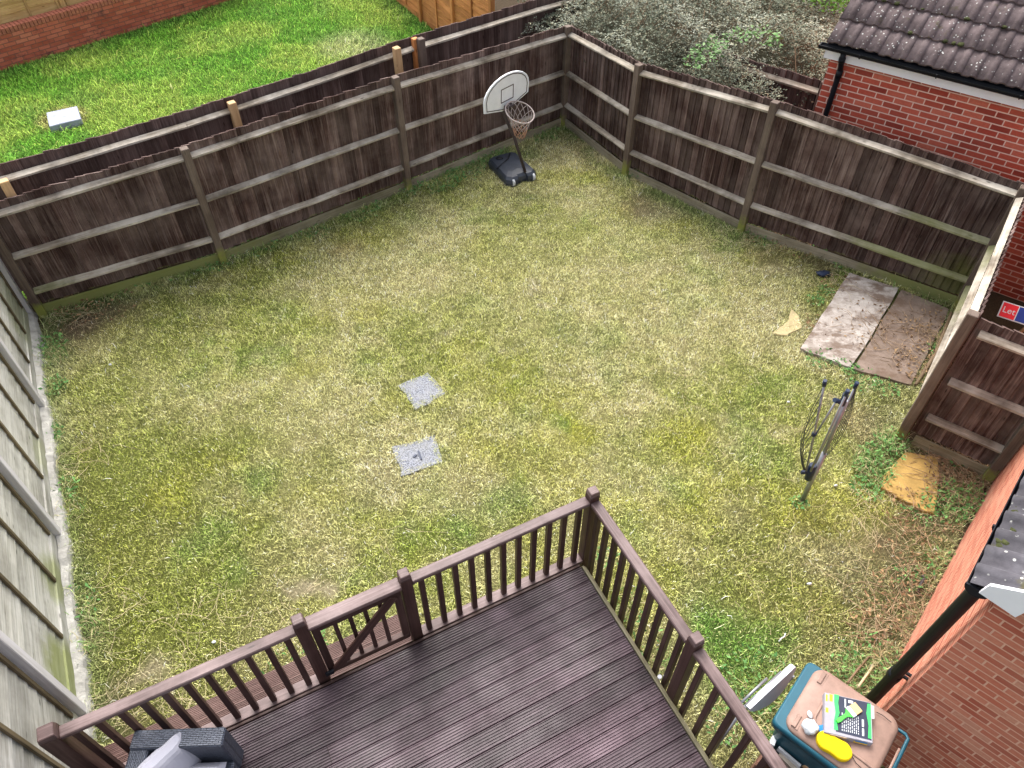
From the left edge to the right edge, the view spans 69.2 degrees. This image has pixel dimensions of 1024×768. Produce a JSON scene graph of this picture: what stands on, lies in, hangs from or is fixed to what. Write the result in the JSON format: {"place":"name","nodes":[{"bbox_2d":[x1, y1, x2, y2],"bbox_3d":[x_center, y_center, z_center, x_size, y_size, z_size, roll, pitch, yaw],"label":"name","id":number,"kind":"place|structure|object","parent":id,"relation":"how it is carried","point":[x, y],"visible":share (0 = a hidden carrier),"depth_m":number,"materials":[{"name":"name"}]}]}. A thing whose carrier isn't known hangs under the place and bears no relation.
{"place":"outdoors","nodes":[
{"label":"outdoors","id":0,"kind":"place"},
{"bbox_2d":[0,0,1023,767],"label":"ground","id":1,"kind":"structure","parent":0,"point":[988,314],"depth_m":8.32,"materials":[{"name":"green plant"}]},
{"bbox_2d":[0,0,87,24],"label":"panel fence","id":2,"kind":"object","parent":1,"relation":"on","point":[12,10],"visible":0.19,"depth_m":14.57,"materials":[{"name":"brown wood"}]},
{"bbox_2d":[0,258,96,767],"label":"panel fence","id":3,"kind":"object","parent":1,"relation":"on","point":[45,677],"visible":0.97,"depth_m":6.50,"materials":[{"name":"grey wood"}]},
{"bbox_2d":[46,106,82,132],"bbox_3d":[-7.869,-4.654,13.065,0.515,0.130,0.566,-22,51,-19],"label":"white box","id":4,"kind":"object","parent":1,"relation":"on","point":[63,118],"visible":1,"depth_m":12.96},
{"bbox_2d":[0,0,229,70],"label":"garden wall","id":5,"kind":"structure","parent":1,"relation":"on","point":[48,33],"depth_m":15.07,"materials":[{"name":"brick"}]},
{"bbox_2d":[0,0,432,298],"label":"neighbour grass","id":6,"kind":"structure","parent":1,"relation":"on","point":[212,38],"depth_m":14.77,"materials":[{"name":"green plant"}]},
{"bbox_2d":[0,26,566,318],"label":"closeboard fence","id":7,"kind":"object","parent":1,"relation":"on","point":[218,194],"visible":0.94,"depth_m":10.07,"materials":[{"name":"brown wood"}]},
{"bbox_2d":[0,0,580,297],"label":"closeboard fence","id":8,"kind":"object","parent":1,"relation":"on","point":[19,176],"visible":0.38,"depth_m":10.27,"materials":[{"name":"brown wood"}]},
{"bbox_2d":[104,564,712,767],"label":"wooden deck","id":9,"kind":"structure","parent":1,"relation":"on","point":[554,671],"depth_m":6.02,"materials":[{"name":"brown wood"}]},
{"bbox_2d":[36,613,331,767],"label":"deck railing","id":10,"kind":"object","parent":9,"relation":"attached to","point":[72,744],"visible":0.88,"depth_m":5.39,"materials":[{"name":"brown wood"}]},
{"bbox_2d":[305,577,410,676],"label":"deck gate","id":11,"kind":"structure","parent":10,"relation":"attached to","point":[387,594],"depth_m":5.80,"materials":[{"name":"brown wood"}]},
{"bbox_2d":[125,727,243,767],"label":"wicker sofa","id":12,"kind":"object","parent":9,"relation":"on","point":[217,747],"visible":0.69,"depth_m":5.32,"materials":[{"name":"grey wicker"}]},
{"bbox_2d":[137,732,200,767],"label":"cushion","id":13,"kind":"object","parent":12,"relation":"on","point":[169,753],"visible":0.85,"depth_m":5.25,"materials":[{"name":"grey fabric"}]},
{"bbox_2d":[397,485,599,641],"bbox_3d":[-0.075,1.592,6.386,1.782,1.266,0.100,-20,50,-18],"label":"deck railing","id":14,"kind":"object","parent":9,"relation":"attached to","point":[407,580],"visible":0.96,"depth_m":6.28,"materials":[{"name":"brown wood"}]},
{"bbox_2d":[585,501,786,767],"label":"deck railing","id":15,"kind":"object","parent":9,"relation":"attached to","point":[693,651],"visible":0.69,"depth_m":5.79,"materials":[{"name":"brown wood"}]},
{"bbox_2d":[392,435,441,476],"bbox_3d":[-1.016,0.769,8.043,0.497,0.034,0.430,-15,49,-13],"label":"manhole cover","id":16,"kind":"object","parent":1,"relation":"on","point":[421,455],"visible":1,"depth_m":8.04,"materials":[{"name":"concrete"}]},
{"bbox_2d":[399,372,445,410],"bbox_3d":[-1.049,0.077,8.702,0.416,0.020,0.469,-25,52,-21],"label":"manhole cover","id":17,"kind":"object","parent":1,"relation":"on","point":[421,388],"visible":1,"depth_m":8.69,"materials":[{"name":"concrete"}]},
{"bbox_2d":[396,0,494,29],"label":"panel fence","id":18,"kind":"object","parent":1,"relation":"on","point":[433,14],"visible":0.45,"depth_m":15.02,"materials":[{"name":"orange wood"}]},
{"bbox_2d":[41,132,952,740],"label":"dry stems","id":19,"kind":"object","parent":1,"relation":"on","point":[443,532],"visible":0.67,"depth_m":7.07,"materials":[{"name":"plant"}]},
{"bbox_2d":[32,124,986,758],"bbox_3d":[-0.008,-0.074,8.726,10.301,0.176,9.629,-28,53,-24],"label":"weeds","id":20,"kind":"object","parent":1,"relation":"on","point":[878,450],"visible":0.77,"depth_m":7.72,"materials":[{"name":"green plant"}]},
{"bbox_2d":[483,70,535,186],"bbox_3d":[-0.015,-3.966,11.356,0.802,1.660,0.956,0,47,0],"label":"basketball hoop","id":21,"kind":"object","parent":1,"relation":"on","point":[506,92],"visible":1,"depth_m":11.10,"materials":[{"name":"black plastic"}]},
{"bbox_2d":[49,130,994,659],"bbox_3d":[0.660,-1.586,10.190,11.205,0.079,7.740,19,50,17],"label":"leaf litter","id":22,"kind":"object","parent":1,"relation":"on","point":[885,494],"visible":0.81,"depth_m":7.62,"materials":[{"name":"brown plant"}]},
{"bbox_2d":[517,0,847,106],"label":"bush","id":23,"kind":"object","parent":1,"relation":"on","point":[695,38],"visible":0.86,"depth_m":11.28,"materials":[{"name":"green plant"}]},
{"bbox_2d":[710,664,795,757],"bbox_3d":[1.879,2.610,5.890,0.854,0.648,0.144,-29,53,-24],"label":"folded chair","id":24,"kind":"object","parent":1,"relation":"on","point":[770,691],"visible":0.94,"depth_m":5.74,"materials":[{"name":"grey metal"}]},
{"bbox_2d":[750,754,769,767],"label":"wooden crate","id":25,"kind":"object","parent":1,"relation":"on","point":[757,760],"visible":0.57,"depth_m":5.43,"materials":[{"name":"brown wood"}]},
{"bbox_2d":[769,736,775,746],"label":"white block","id":26,"kind":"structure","parent":25,"relation":"on","point":[772,741],"depth_m":5.31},
{"bbox_2d":[776,746,800,767],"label":"white strip","id":27,"kind":"object","parent":25,"relation":"in","point":[796,763],"visible":1,"depth_m":5.28,"materials":[{"name":"white plastic"}]},
{"bbox_2d":[778,753,799,767],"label":"grey offcut","id":28,"kind":"object","parent":25,"relation":"in","point":[788,763],"visible":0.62,"depth_m":5.28,"materials":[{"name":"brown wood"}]},
{"bbox_2d":[718,51,822,110],"bbox_3d":[3.741,-3.906,11.287,1.663,1.880,0.122,32,54,26],"label":"closeboard fence","id":29,"kind":"object","parent":1,"relation":"on","point":[793,83],"visible":0.28,"depth_m":10.67,"materials":[{"name":"brown wood"}]},
{"bbox_2d":[772,309,801,336],"bbox_3d":[3.559,-0.745,9.466,0.256,0.030,0.580,30,53,25],"label":"flat stone","id":30,"kind":"object","parent":1,"relation":"on","point":[788,329],"visible":0.99,"depth_m":9.42,"materials":[{"name":"stone"}]},
{"bbox_2d":[559,24,1023,308],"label":"closeboard fence","id":31,"kind":"object","parent":1,"relation":"on","point":[913,212],"visible":0.97,"depth_m":9.99,"materials":[{"name":"brown wood"}]},
{"bbox_2d":[815,270,831,276],"bbox_3d":[4.269,-1.516,10.155,0.216,0.072,0.128,-11,48,-10],"label":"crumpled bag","id":32,"kind":"object","parent":1,"relation":"on","point":[823,273],"visible":1,"depth_m":10.12,"materials":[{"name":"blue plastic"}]},
{"bbox_2d":[802,0,849,13],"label":"shrub","id":33,"kind":"object","parent":1,"relation":"on","point":[835,4],"visible":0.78,"depth_m":12.21,"materials":[{"name":"green plant"}]},
{"bbox_2d":[800,379,858,501],"bbox_3d":[2.866,0.567,6.975,0.497,1.890,0.202,-25,52,-22],"label":"rotary clothes line","id":34,"kind":"object","parent":1,"relation":"on","point":[811,471],"visible":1,"depth_m":6.80,"materials":[{"name":"grey metal"}]},
{"bbox_2d":[771,663,909,767],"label":"storage box","id":35,"kind":"object","parent":1,"relation":"on","point":[813,684],"visible":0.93,"depth_m":5.14,"materials":[{"name":"teal plastic"}]},
{"bbox_2d":[815,731,851,761],"bbox_3d":[2.160,2.429,4.980,0.236,0.040,0.130,29,53,24],"label":"sponge","id":36,"kind":"object","parent":35,"relation":"on","point":[836,748],"visible":1,"depth_m":4.96},
{"bbox_2d":[822,693,873,745],"bbox_3d":[2.304,2.297,5.091,0.341,0.058,0.281,10,48,9],"label":"paint packet","id":37,"kind":"object","parent":35,"relation":"on","point":[857,728],"visible":1,"depth_m":5.06,"materials":[{"name":"cardboard"}]},
{"bbox_2d":[836,702,861,722],"bbox_3d":[2.296,2.257,5.076,0.204,0.015,0.074,-22,51,-19],"label":"paint brush","id":38,"kind":"object","parent":37,"relation":"on","point":[853,710],"visible":1,"depth_m":5.08,"materials":[{"name":"green plastic"}]},
{"bbox_2d":[800,273,897,368],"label":"paving slab","id":39,"kind":"structure","parent":1,"relation":"on","point":[841,345],"depth_m":9.47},
{"bbox_2d":[846,655,869,683],"bbox_3d":[2.951,2.432,6.329,0.449,0.178,0.022,-33,55,-27],"label":"stick","id":40,"kind":"object","parent":1,"relation":"on","point":[857,670],"visible":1,"depth_m":6.34,"materials":[{"name":"brown wood"}]},
{"bbox_2d":[857,665,874,687],"bbox_3d":[2.996,2.473,6.284,0.364,0.169,0.022,-34,55,-28],"label":"stick","id":41,"kind":"object","parent":1,"relation":"on","point":[864,677],"visible":1,"depth_m":6.27,"materials":[{"name":"wood"}]},
{"bbox_2d":[853,290,948,386],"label":"paving slab","id":42,"kind":"structure","parent":1,"relation":"on","point":[883,369],"depth_m":9.23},
{"bbox_2d":[880,452,938,514],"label":"stone slab","id":43,"kind":"structure","parent":1,"relation":"on","point":[914,484],"depth_m":7.75,"materials":[{"name":"stone"}]},
{"bbox_2d":[831,294,992,671],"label":"twigs","id":44,"kind":"object","parent":1,"relation":"on","point":[940,475],"visible":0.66,"depth_m":7.58,"materials":[{"name":"brown wood"}]},
{"bbox_2d":[814,0,1023,301],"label":"garage","id":45,"kind":"structure","parent":1,"relation":"on","point":[944,77],"depth_m":8.95,"materials":[{"name":"brick"}]},
{"bbox_2d":[916,574,925,593],"bbox_3d":[3.829,1.875,6.961,0.044,0.048,0.204,29,53,25],"label":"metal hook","id":46,"kind":"object","parent":1,"relation":"on","point":[921,582],"visible":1,"depth_m":6.96,"materials":[{"name":"grey metal"}]},
{"bbox_2d":[914,312,952,385],"bbox_3d":[5.211,-0.438,9.115,0.091,0.061,1.546,28,53,24],"label":"timber stake","id":47,"kind":"object","parent":1,"relation":"on","point":[929,363],"visible":0.81,"depth_m":9.04,"materials":[{"name":"brown wood"}]},
{"bbox_2d":[865,443,1023,767],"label":"brick outbuilding","id":48,"kind":"structure","parent":1,"relation":"on","point":[947,691],"depth_m":4.88,"materials":[{"name":"red brick"}]},
{"bbox_2d":[893,197,1023,442],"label":"closeboard fence","id":49,"kind":"object","parent":1,"relation":"on","point":[970,307],"visible":0.97,"depth_m":7.71,"materials":[{"name":"brown wood"}]},
{"bbox_2d":[910,317,1023,484],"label":"closeboard fence","id":50,"kind":"object","parent":1,"relation":"on","point":[974,408],"visible":0.9,"depth_m":7.37,"materials":[{"name":"brown wood"}]},
{"bbox_2d":[997,301,1023,332],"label":"letting board","id":51,"kind":"object","parent":1,"relation":"on","point":[1011,312],"visible":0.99,"depth_m":8.37,"materials":[{"name":"red plastic"}]},
{"bbox_2d":[801,710,818,734],"bbox_3d":[2.049,2.320,5.069,0.115,0.078,0.162,30,54,25],"label":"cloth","id":52,"kind":"object","parent":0,"point":[810,726],"visible":1,"depth_m":5.04,"materials":[{"name":"white fabric"}]}
]}

